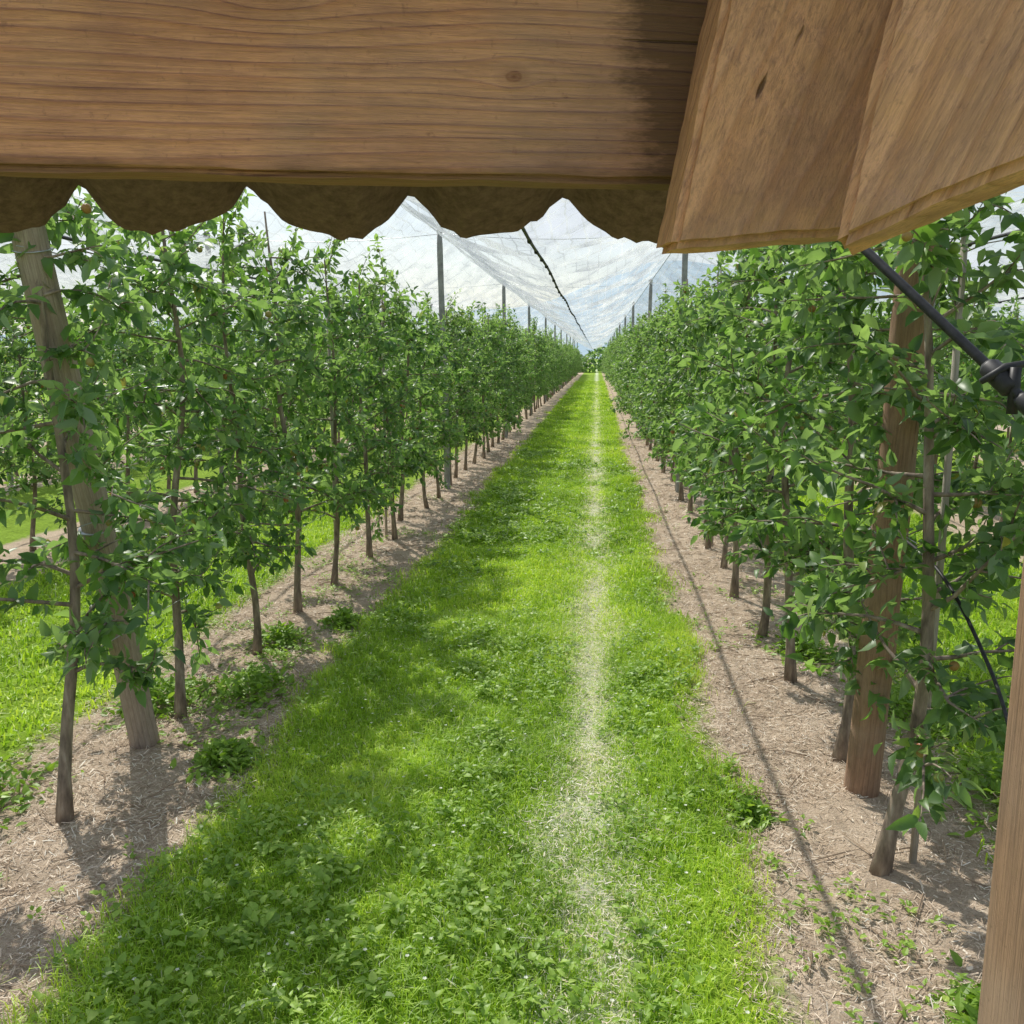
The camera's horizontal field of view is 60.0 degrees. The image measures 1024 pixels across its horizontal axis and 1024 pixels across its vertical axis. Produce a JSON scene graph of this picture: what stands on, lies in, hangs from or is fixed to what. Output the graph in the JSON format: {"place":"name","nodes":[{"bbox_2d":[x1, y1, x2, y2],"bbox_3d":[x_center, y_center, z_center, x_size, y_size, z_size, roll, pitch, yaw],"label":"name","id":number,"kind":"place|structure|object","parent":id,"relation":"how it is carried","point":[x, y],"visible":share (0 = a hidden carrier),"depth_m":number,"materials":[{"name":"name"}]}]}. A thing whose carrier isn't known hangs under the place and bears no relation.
{"place":"outdoors","nodes":[
{"label":"outdoors","id":0,"kind":"place"},
{"bbox_2d":[0,359,1023,1023],"bbox_3d":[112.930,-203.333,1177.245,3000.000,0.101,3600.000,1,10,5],"label":"ground","id":1,"kind":"structure","parent":0,"point":[14,535],"depth_m":4.26,"materials":[{"name":"beige soil"}]},
{"bbox_2d":[0,353,27,447],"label":"apple tree","id":2,"kind":"object","parent":1,"relation":"on","point":[3,368],"visible":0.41,"depth_m":13.61,"materials":[{"name":"green plant"}]},
{"bbox_2d":[0,339,33,515],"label":"apple tree","id":3,"kind":"object","parent":1,"relation":"on","point":[10,467],"visible":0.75,"depth_m":8.83,"materials":[{"name":"green plant"}]},
{"bbox_2d":[0,299,36,481],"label":"apple tree","id":4,"kind":"object","parent":1,"relation":"on","point":[7,384],"visible":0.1,"depth_m":14.66,"materials":[{"name":"green plant"}]},
{"bbox_2d":[0,316,48,449],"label":"apple tree","id":5,"kind":"object","parent":1,"relation":"on","point":[32,372],"visible":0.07,"depth_m":15.52,"materials":[{"name":"green plant"}]},
{"bbox_2d":[0,258,75,550],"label":"apple tree","id":6,"kind":"object","parent":1,"relation":"on","point":[20,355],"visible":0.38,"depth_m":9.27,"materials":[{"name":"green plant"}]},
{"bbox_2d":[25,286,127,491],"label":"apple tree","id":7,"kind":"object","parent":1,"relation":"on","point":[86,372],"visible":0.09,"depth_m":10.28,"materials":[{"name":"green plant"}]},
{"bbox_2d":[12,225,159,748],"bbox_3d":[-1.990,-0.515,3.968,0.160,4.222,0.163,0,26,-1],"label":"trellis end post","id":8,"kind":"object","parent":1,"relation":"on","point":[141,725],"visible":0.43,"depth_m":4.06,"materials":[{"name":"brown wood"}]},
{"bbox_2d":[0,185,226,823],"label":"apple tree","id":9,"kind":"object","parent":1,"relation":"on","point":[96,628],"visible":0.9,"depth_m":3.77,"materials":[{"name":"green plant"}]},
{"bbox_2d":[93,319,142,451],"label":"apple tree","id":10,"kind":"object","parent":1,"relation":"on","point":[117,421],"visible":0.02,"depth_m":17.72,"materials":[{"name":"green plant"}]},
{"bbox_2d":[64,238,178,512],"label":"apple tree","id":11,"kind":"object","parent":1,"relation":"on","point":[130,355],"visible":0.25,"depth_m":11.40,"materials":[{"name":"green plant"}]},
{"bbox_2d":[109,307,217,501],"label":"apple tree","id":12,"kind":"object","parent":1,"relation":"on","point":[169,473],"visible":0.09,"depth_m":12.28,"materials":[{"name":"green plant"}]},
{"bbox_2d":[56,193,310,718],"bbox_3d":[-1.821,-0.507,5.031,1.393,3.472,1.247,-6,12,-32],"label":"apple tree","id":13,"kind":"object","parent":1,"relation":"on","point":[218,509],"visible":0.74,"depth_m":4.92,"materials":[{"name":"green plant"}]},
{"bbox_2d":[142,293,245,492],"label":"apple tree","id":14,"kind":"object","parent":1,"relation":"on","point":[195,334],"visible":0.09,"depth_m":13.42,"materials":[{"name":"green plant"}]},
{"bbox_2d":[203,231,224,476],"bbox_3d":[-4.729,-2.336,14.140,0.109,4.141,0.112,8,12,42],"label":"trellis post","id":15,"kind":"object","parent":1,"relation":"on","point":[207,249],"visible":0.1,"depth_m":13.88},
{"bbox_2d":[190,282,265,481],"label":"apple tree","id":16,"kind":"object","parent":1,"relation":"on","point":[258,395],"visible":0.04,"depth_m":14.47,"materials":[{"name":"green plant"}]},
{"bbox_2d":[148,186,330,654],"bbox_3d":[-1.833,-0.569,5.941,1.171,3.282,1.403,-3,10,-15],"label":"apple tree","id":17,"kind":"object","parent":1,"relation":"on","point":[242,551],"visible":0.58,"depth_m":5.77,"materials":[{"name":"green plant"}]},
{"bbox_2d":[227,321,295,446],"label":"apple tree","id":18,"kind":"object","parent":1,"relation":"on","point":[262,390],"visible":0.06,"depth_m":15.53,"materials":[{"name":"green plant"}]},
{"bbox_2d":[248,296,314,442],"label":"apple tree","id":19,"kind":"object","parent":1,"relation":"on","point":[274,420],"visible":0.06,"depth_m":16.62,"materials":[{"name":"green plant"}]},
{"bbox_2d":[183,211,399,612],"bbox_3d":[-1.780,-0.715,7.043,1.261,3.186,1.578,6,12,32],"label":"apple tree","id":20,"kind":"object","parent":1,"relation":"on","point":[309,321],"visible":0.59,"depth_m":6.84,"materials":[{"name":"green plant"}]},
{"bbox_2d":[263,332,323,432],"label":"apple tree","id":21,"kind":"object","parent":1,"relation":"on","point":[320,426],"visible":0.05,"depth_m":17.44,"materials":[{"name":"green plant"}]},
{"bbox_2d":[311,300,349,431],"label":"apple tree","id":22,"kind":"object","parent":1,"relation":"on","point":[324,353],"visible":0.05,"depth_m":19.66,"materials":[{"name":"green plant"}]},
{"bbox_2d":[326,295,335,542],"bbox_3d":[-1.642,-0.603,8.108,0.039,2.800,0.038,5,11,27],"label":"tree stake","id":23,"kind":"object","parent":1,"relation":"on","point":[331,411],"visible":0.13,"depth_m":8.06,"materials":[{"name":"brown wood"}]},
{"bbox_2d":[316,319,364,443],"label":"apple tree","id":24,"kind":"object","parent":1,"relation":"on","point":[343,351],"visible":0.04,"depth_m":20.64,"materials":[{"name":"green plant"}]},
{"bbox_2d":[264,237,424,585],"bbox_3d":[-1.603,-0.918,7.882,1.351,3.325,1.128,7,12,35],"label":"apple tree","id":25,"kind":"object","parent":1,"relation":"on","point":[305,431],"visible":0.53,"depth_m":7.75,"materials":[{"name":"green plant"}]},
{"bbox_2d":[291,242,429,557],"bbox_3d":[-1.544,-1.072,8.995,1.520,3.198,1.243,0,10,2],"label":"apple tree","id":26,"kind":"object","parent":1,"relation":"on","point":[351,460],"visible":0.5,"depth_m":8.90,"materials":[{"name":"green plant"}]},
{"bbox_2d":[320,233,444,541],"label":"apple tree","id":27,"kind":"object","parent":1,"relation":"on","point":[401,318],"visible":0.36,"depth_m":9.74,"materials":[{"name":"green plant"}]},
{"bbox_2d":[381,295,387,537],"bbox_3d":[-1.448,-0.995,10.062,0.049,2.900,0.037,-3,10,-17],"label":"tree stake","id":28,"kind":"object","parent":1,"relation":"on","point":[386,525],"visible":0.28,"depth_m":10.12,"materials":[{"name":"brown wood"}]},
{"bbox_2d":[338,275,472,520],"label":"apple tree","id":29,"kind":"object","parent":1,"relation":"on","point":[429,376],"visible":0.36,"depth_m":11.05,"materials":[{"name":"green plant"}]},
{"bbox_2d":[377,291,470,508],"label":"apple tree","id":30,"kind":"object","parent":1,"relation":"on","point":[444,350],"visible":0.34,"depth_m":12.02,"materials":[{"name":"green plant"}]},
{"bbox_2d":[406,290,479,497],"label":"apple tree","id":31,"kind":"object","parent":1,"relation":"on","point":[439,362],"visible":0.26,"depth_m":13.02,"materials":[{"name":"green plant"}]},
{"bbox_2d":[437,226,449,488],"bbox_3d":[-1.054,-2.264,13.727,0.112,4.142,0.109,5,13,28],"label":"trellis post","id":32,"kind":"object","parent":1,"relation":"on","point":[441,298],"visible":0.45,"depth_m":13.50,"materials":[{"name":"grey concrete"}]},
{"bbox_2d":[407,289,492,485],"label":"apple tree","id":33,"kind":"object","parent":1,"relation":"on","point":[453,341],"visible":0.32,"depth_m":14.09,"materials":[{"name":"green plant"}]},
{"bbox_2d":[434,294,500,477],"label":"apple tree","id":34,"kind":"object","parent":1,"relation":"on","point":[474,375],"visible":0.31,"depth_m":15.06,"materials":[{"name":"green plant"}]},
{"bbox_2d":[428,326,509,470],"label":"apple tree","id":35,"kind":"object","parent":1,"relation":"on","point":[469,368],"visible":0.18,"depth_m":16.16,"materials":[{"name":"green plant"}]},
{"bbox_2d":[457,301,511,463],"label":"apple tree","id":36,"kind":"object","parent":1,"relation":"on","point":[496,433],"visible":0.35,"depth_m":17.04,"materials":[{"name":"green plant"}]},
{"bbox_2d":[449,301,523,458],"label":"apple tree","id":37,"kind":"object","parent":1,"relation":"on","point":[498,343],"visible":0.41,"depth_m":18.11,"materials":[{"name":"green plant"}]},
{"bbox_2d":[457,304,518,452],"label":"apple tree","id":38,"kind":"object","parent":1,"relation":"on","point":[505,401],"visible":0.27,"depth_m":19.07,"materials":[{"name":"green plant"}]},
{"bbox_2d":[1,343,975,372],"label":"distant trees","id":39,"kind":"object","parent":1,"relation":"on","point":[587,360],"visible":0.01,"depth_m":121.86,"materials":[{"name":"green plant"}]},
{"bbox_2d":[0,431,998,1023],"bbox_3d":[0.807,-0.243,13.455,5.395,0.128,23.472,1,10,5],"label":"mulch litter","id":40,"kind":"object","parent":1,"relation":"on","point":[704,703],"visible":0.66,"depth_m":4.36,"materials":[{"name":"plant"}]},
{"bbox_2d":[474,305,528,447],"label":"apple tree","id":41,"kind":"object","parent":1,"relation":"on","point":[519,361],"visible":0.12,"depth_m":20.18,"materials":[{"name":"green plant"}]},
{"bbox_2d":[0,447,1003,1023],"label":"weeds","id":42,"kind":"object","parent":1,"relation":"on","point":[282,635],"visible":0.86,"depth_m":4.00,"materials":[{"name":"green plant"}]},
{"bbox_2d":[486,302,520,443],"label":"apple tree","id":43,"kind":"object","parent":1,"relation":"on","point":[503,357],"visible":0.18,"depth_m":21.09,"materials":[{"name":"green plant"}]},
{"bbox_2d":[502,281,507,437],"bbox_3d":[-0.182,-3.861,22.877,0.112,4.141,0.109,9,14,41],"label":"trellis post","id":44,"kind":"object","parent":1,"relation":"on","point":[504,313],"visible":0.22,"depth_m":22.59,"materials":[{"name":"concrete"}]},
{"bbox_2d":[486,304,536,439],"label":"apple tree","id":45,"kind":"object","parent":1,"relation":"on","point":[511,351],"visible":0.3,"depth_m":22.15,"materials":[{"name":"green plant"}]},
{"bbox_2d":[0,0,1023,1023],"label":"wooden shelter","id":46,"kind":"object","parent":1,"relation":"on","point":[678,126],"visible":1,"depth_m":0.50,"materials":[{"name":"brown wood"}]},
{"bbox_2d":[0,380,1023,1023],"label":"grass","id":47,"kind":"structure","parent":1,"relation":"on","point":[546,752],"depth_m":4.43,"materials":[{"name":"green plant"}]},
{"bbox_2d":[1,197,1022,671],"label":"trellis wires","id":48,"kind":"object","parent":1,"relation":"on","point":[385,315],"visible":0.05,"depth_m":12.47,"materials":[{"name":"grey metal"}]},
{"bbox_2d":[0,187,1023,348],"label":"hail net","id":49,"kind":"object","parent":48,"relation":"attached to","point":[506,269],"visible":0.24,"depth_m":13.45,"materials":[{"name":"white fabric"}]},
{"bbox_2d":[1,227,1023,347],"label":"net seam rope","id":50,"kind":"object","parent":49,"relation":"attached to","point":[529,240],"visible":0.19,"depth_m":8.55,"materials":[{"name":"black fabric"}]},
{"bbox_2d":[860,248,1023,414],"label":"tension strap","id":51,"kind":"object","parent":48,"relation":"attached to","point":[1000,377],"visible":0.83,"depth_m":1.97,"materials":[{"name":"black plastic"}]},
{"bbox_2d":[897,536,1007,725],"bbox_3d":[1.583,0.877,3.179,0.122,1.333,1.826,2,10,9],"label":"irrigation hose","id":52,"kind":"object","parent":48,"relation":"attached to","point":[979,644],"visible":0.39,"depth_m":3.09,"materials":[{"name":"black plastic"}]},
{"bbox_2d":[494,311,534,431],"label":"apple tree","id":53,"kind":"object","parent":1,"relation":"on","point":[522,368],"visible":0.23,"depth_m":23.41,"materials":[{"name":"green plant"}]},
{"bbox_2d":[493,309,538,432],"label":"apple tree","id":54,"kind":"object","parent":1,"relation":"on","point":[514,381],"visible":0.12,"depth_m":24.36,"materials":[{"name":"green plant"}]},
{"bbox_2d":[496,323,536,428],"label":"apple tree","id":55,"kind":"object","parent":1,"relation":"on","point":[528,402],"visible":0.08,"depth_m":25.50,"materials":[{"name":"green plant"}]},
{"bbox_2d":[512,333,539,420],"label":"apple tree","id":56,"kind":"object","parent":1,"relation":"on","point":[526,391],"visible":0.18,"depth_m":26.45,"materials":[{"name":"green plant"}]},
{"bbox_2d":[517,321,541,424],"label":"apple tree","id":57,"kind":"object","parent":1,"relation":"on","point":[530,354],"visible":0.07,"depth_m":27.69,"materials":[{"name":"green plant"}]},
{"bbox_2d":[520,322,548,418],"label":"apple tree","id":58,"kind":"object","parent":1,"relation":"on","point":[536,371],"visible":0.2,"depth_m":29.50,"materials":[{"name":"green plant"}]},
{"bbox_2d":[524,314,548,413],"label":"apple tree","id":59,"kind":"object","parent":1,"relation":"on","point":[537,350],"visible":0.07,"depth_m":32.47,"materials":[{"name":"green plant"}]},
{"bbox_2d":[528,317,552,415],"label":"apple tree","id":60,"kind":"object","parent":1,"relation":"on","point":[540,354],"visible":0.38,"depth_m":31.55,"materials":[{"name":"green plant"}]},
{"bbox_2d":[531,327,551,411],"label":"apple tree","id":61,"kind":"object","parent":1,"relation":"on","point":[541,381],"visible":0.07,"depth_m":33.86,"materials":[{"name":"green plant"}]},
{"bbox_2d":[535,328,557,408],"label":"apple tree","id":62,"kind":"object","parent":1,"relation":"on","point":[547,380],"visible":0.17,"depth_m":35.84,"materials":[{"name":"green plant"}]},
{"bbox_2d":[540,326,560,403],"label":"apple tree","id":63,"kind":"object","parent":1,"relation":"on","point":[556,387],"visible":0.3,"depth_m":39.85,"materials":[{"name":"green plant"}]},
{"bbox_2d":[604,327,619,380],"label":"apple tree","id":64,"kind":"object","parent":1,"relation":"on","point":[610,341],"visible":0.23,"depth_m":48.37,"materials":[{"name":"green plant"}]},
{"bbox_2d":[614,316,634,391],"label":"apple tree","id":65,"kind":"object","parent":1,"relation":"on","point":[630,321],"visible":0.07,"depth_m":32.96,"materials":[{"name":"green plant"}]},
{"bbox_2d":[610,332,640,423],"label":"apple tree","id":66,"kind":"object","parent":1,"relation":"on","point":[619,364],"visible":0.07,"depth_m":27.15,"materials":[{"name":"green plant"}]},
{"bbox_2d":[613,323,639,428],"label":"apple tree","id":67,"kind":"object","parent":1,"relation":"on","point":[629,347],"visible":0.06,"depth_m":25.93,"materials":[{"name":"green plant"}]},
{"bbox_2d":[612,313,645,434],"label":"apple tree","id":68,"kind":"object","parent":1,"relation":"on","point":[618,394],"visible":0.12,"depth_m":23.00,"materials":[{"name":"green plant"}]},
{"bbox_2d":[616,313,647,433],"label":"apple tree","id":69,"kind":"object","parent":1,"relation":"on","point":[628,377],"visible":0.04,"depth_m":23.70,"materials":[{"name":"green plant"}]},
{"bbox_2d":[610,310,659,445],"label":"apple tree","id":70,"kind":"object","parent":1,"relation":"on","point":[631,357],"visible":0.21,"depth_m":20.84,"materials":[{"name":"green plant"}]},
{"bbox_2d":[619,306,673,467],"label":"apple tree","id":71,"kind":"object","parent":1,"relation":"on","point":[637,411],"visible":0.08,"depth_m":16.86,"materials":[{"name":"green plant"}]},
{"bbox_2d":[631,304,661,449],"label":"apple tree","id":72,"kind":"object","parent":1,"relation":"on","point":[635,360],"visible":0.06,"depth_m":19.87,"materials":[{"name":"green plant"}]},
{"bbox_2d":[624,293,669,453],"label":"apple tree","id":73,"kind":"object","parent":1,"relation":"on","point":[658,313],"visible":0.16,"depth_m":18.89,"materials":[{"name":"green plant"}]},
{"bbox_2d":[626,283,670,460],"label":"apple tree","id":74,"kind":"object","parent":1,"relation":"on","point":[653,319],"visible":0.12,"depth_m":17.57,"materials":[{"name":"green plant"}]},
{"bbox_2d":[645,279,652,429],"bbox_3d":[3.448,-3.809,22.583,0.109,4.141,0.112,-6,12,-36],"label":"trellis post","id":75,"kind":"object","parent":1,"relation":"on","point":[650,297],"visible":0.23,"depth_m":22.29,"materials":[{"name":"concrete"}]},
{"bbox_2d":[630,313,675,473],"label":"apple tree","id":76,"kind":"object","parent":1,"relation":"on","point":[665,322],"visible":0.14,"depth_m":15.74,"materials":[{"name":"green plant"}]},
{"bbox_2d":[632,314,679,481],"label":"apple tree","id":77,"kind":"object","parent":1,"relation":"on","point":[646,419],"visible":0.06,"depth_m":14.86,"materials":[{"name":"green plant"}]},
{"bbox_2d":[632,317,684,488],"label":"apple tree","id":78,"kind":"object","parent":1,"relation":"on","point":[647,430],"visible":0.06,"depth_m":13.60,"materials":[{"name":"green plant"}]},
{"bbox_2d":[632,279,712,501],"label":"apple tree","id":79,"kind":"object","parent":1,"relation":"on","point":[662,434],"visible":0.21,"depth_m":12.63,"materials":[{"name":"green plant"}]},
{"bbox_2d":[675,252,687,492],"bbox_3d":[2.579,-2.219,13.471,0.112,4.141,0.110,-2,9,-9],"label":"trellis post","id":80,"kind":"object","parent":1,"relation":"on","point":[684,265],"visible":0.12,"depth_m":13.24,"materials":[{"name":"grey concrete"}]},
{"bbox_2d":[640,271,728,513],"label":"apple tree","id":81,"kind":"object","parent":1,"relation":"on","point":[662,340],"visible":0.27,"depth_m":11.51,"materials":[{"name":"green plant"}]},
{"bbox_2d":[670,294,780,568],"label":"apple tree","id":82,"kind":"object","parent":1,"relation":"on","point":[723,463],"visible":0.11,"depth_m":8.63,"materials":[{"name":"green plant"}]},
{"bbox_2d":[668,250,797,548],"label":"apple tree","id":83,"kind":"object","parent":1,"relation":"on","point":[707,544],"visible":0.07,"depth_m":9.45,"materials":[{"name":"green plant"}]},
{"bbox_2d":[669,249,799,530],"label":"apple tree","id":84,"kind":"object","parent":1,"relation":"on","point":[685,309],"visible":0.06,"depth_m":10.45,"materials":[{"name":"green plant"}]},
{"bbox_2d":[656,248,830,598],"bbox_3d":[1.997,-0.793,7.528,1.363,3.199,1.632,-2,10,-11],"label":"apple tree","id":85,"kind":"object","parent":1,"relation":"on","point":[699,325],"visible":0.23,"depth_m":7.47,"materials":[{"name":"green plant"}]},
{"bbox_2d":[681,247,883,637],"bbox_3d":[1.866,-0.813,6.272,1.301,3.679,1.540,1,10,4],"label":"apple tree","id":86,"kind":"object","parent":1,"relation":"on","point":[766,540],"visible":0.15,"depth_m":6.42,"materials":[{"name":"green plant"}]},
{"bbox_2d":[667,244,938,682],"bbox_3d":[1.777,-0.635,5.441,1.559,3.548,1.394,5,11,26],"label":"apple tree","id":87,"kind":"object","parent":1,"relation":"on","point":[786,489],"visible":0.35,"depth_m":5.44,"materials":[{"name":"green plant"}]},
{"bbox_2d":[801,355,842,410],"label":"apple tree","id":88,"kind":"object","parent":1,"relation":"on","point":[809,384],"visible":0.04,"depth_m":19.75,"materials":[{"name":"green plant"}]},
{"bbox_2d":[797,350,847,446],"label":"apple tree","id":89,"kind":"object","parent":1,"relation":"on","point":[829,377],"visible":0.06,"depth_m":18.79,"materials":[{"name":"green plant"}]},
{"bbox_2d":[816,314,852,442],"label":"apple tree","id":90,"kind":"object","parent":1,"relation":"on","point":[833,397],"visible":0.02,"depth_m":17.68,"materials":[{"name":"green plant"}]},
{"bbox_2d":[668,240,1023,762],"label":"apple tree","id":91,"kind":"object","parent":1,"relation":"on","point":[785,406],"visible":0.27,"depth_m":4.38,"materials":[{"name":"green plant"}]},
{"bbox_2d":[840,283,882,440],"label":"apple tree","id":92,"kind":"object","parent":1,"relation":"on","point":[870,306],"visible":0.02,"depth_m":16.37,"materials":[{"name":"green plant"}]},
{"bbox_2d":[836,299,887,439],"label":"apple tree","id":93,"kind":"object","parent":1,"relation":"on","point":[874,315],"visible":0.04,"depth_m":15.46,"materials":[{"name":"green plant"}]},
{"bbox_2d":[724,192,1023,876],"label":"apple tree","id":94,"kind":"object","parent":1,"relation":"on","point":[938,267],"visible":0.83,"depth_m":3.28,"materials":[{"name":"green plant"}]},
{"bbox_2d":[844,234,935,797],"bbox_3d":[1.657,-0.480,3.767,0.166,4.077,0.170,2,17,10],"label":"trellis end post","id":95,"kind":"object","parent":1,"relation":"on","point":[863,771],"visible":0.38,"depth_m":3.98,"materials":[{"name":"brown wood"}]},
{"bbox_2d":[876,267,975,472],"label":"apple tree","id":96,"kind":"object","parent":1,"relation":"on","point":[938,370],"visible":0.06,"depth_m":12.37,"materials":[{"name":"green plant"}]},
{"bbox_2d":[909,210,969,864],"bbox_3d":[1.658,0.186,3.443,0.039,2.850,0.038,5,11,27],"label":"tree stake","id":97,"kind":"object","parent":1,"relation":"on","point":[914,842],"visible":0.32,"depth_m":3.40,"materials":[{"name":"brown wood"}]},
{"bbox_2d":[933,257,1023,472],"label":"apple tree","id":98,"kind":"object","parent":1,"relation":"on","point":[975,465],"visible":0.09,"depth_m":11.47,"materials":[{"name":"green plant"}]},
{"bbox_2d":[972,348,1023,495],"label":"apple tree","id":99,"kind":"object","parent":1,"relation":"on","point":[1007,473],"visible":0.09,"depth_m":9.75,"materials":[{"name":"green plant"}]},
{"bbox_2d":[973,295,1023,521],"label":"apple tree","id":100,"kind":"object","parent":1,"relation":"on","point":[1016,313],"visible":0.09,"depth_m":10.40,"materials":[{"name":"green plant"}]},
{"bbox_2d":[0,260,1023,358],"bbox_3d":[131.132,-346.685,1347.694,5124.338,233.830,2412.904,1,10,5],"label":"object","id":101,"kind":"structure","parent":0,"point":[582,348],"depth_m":1510.95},
{"bbox_2d":[0,185,1023,334],"label":"sky","id":102,"kind":"structure","parent":0,"point":[575,220],"materials":[{"name":"white"}]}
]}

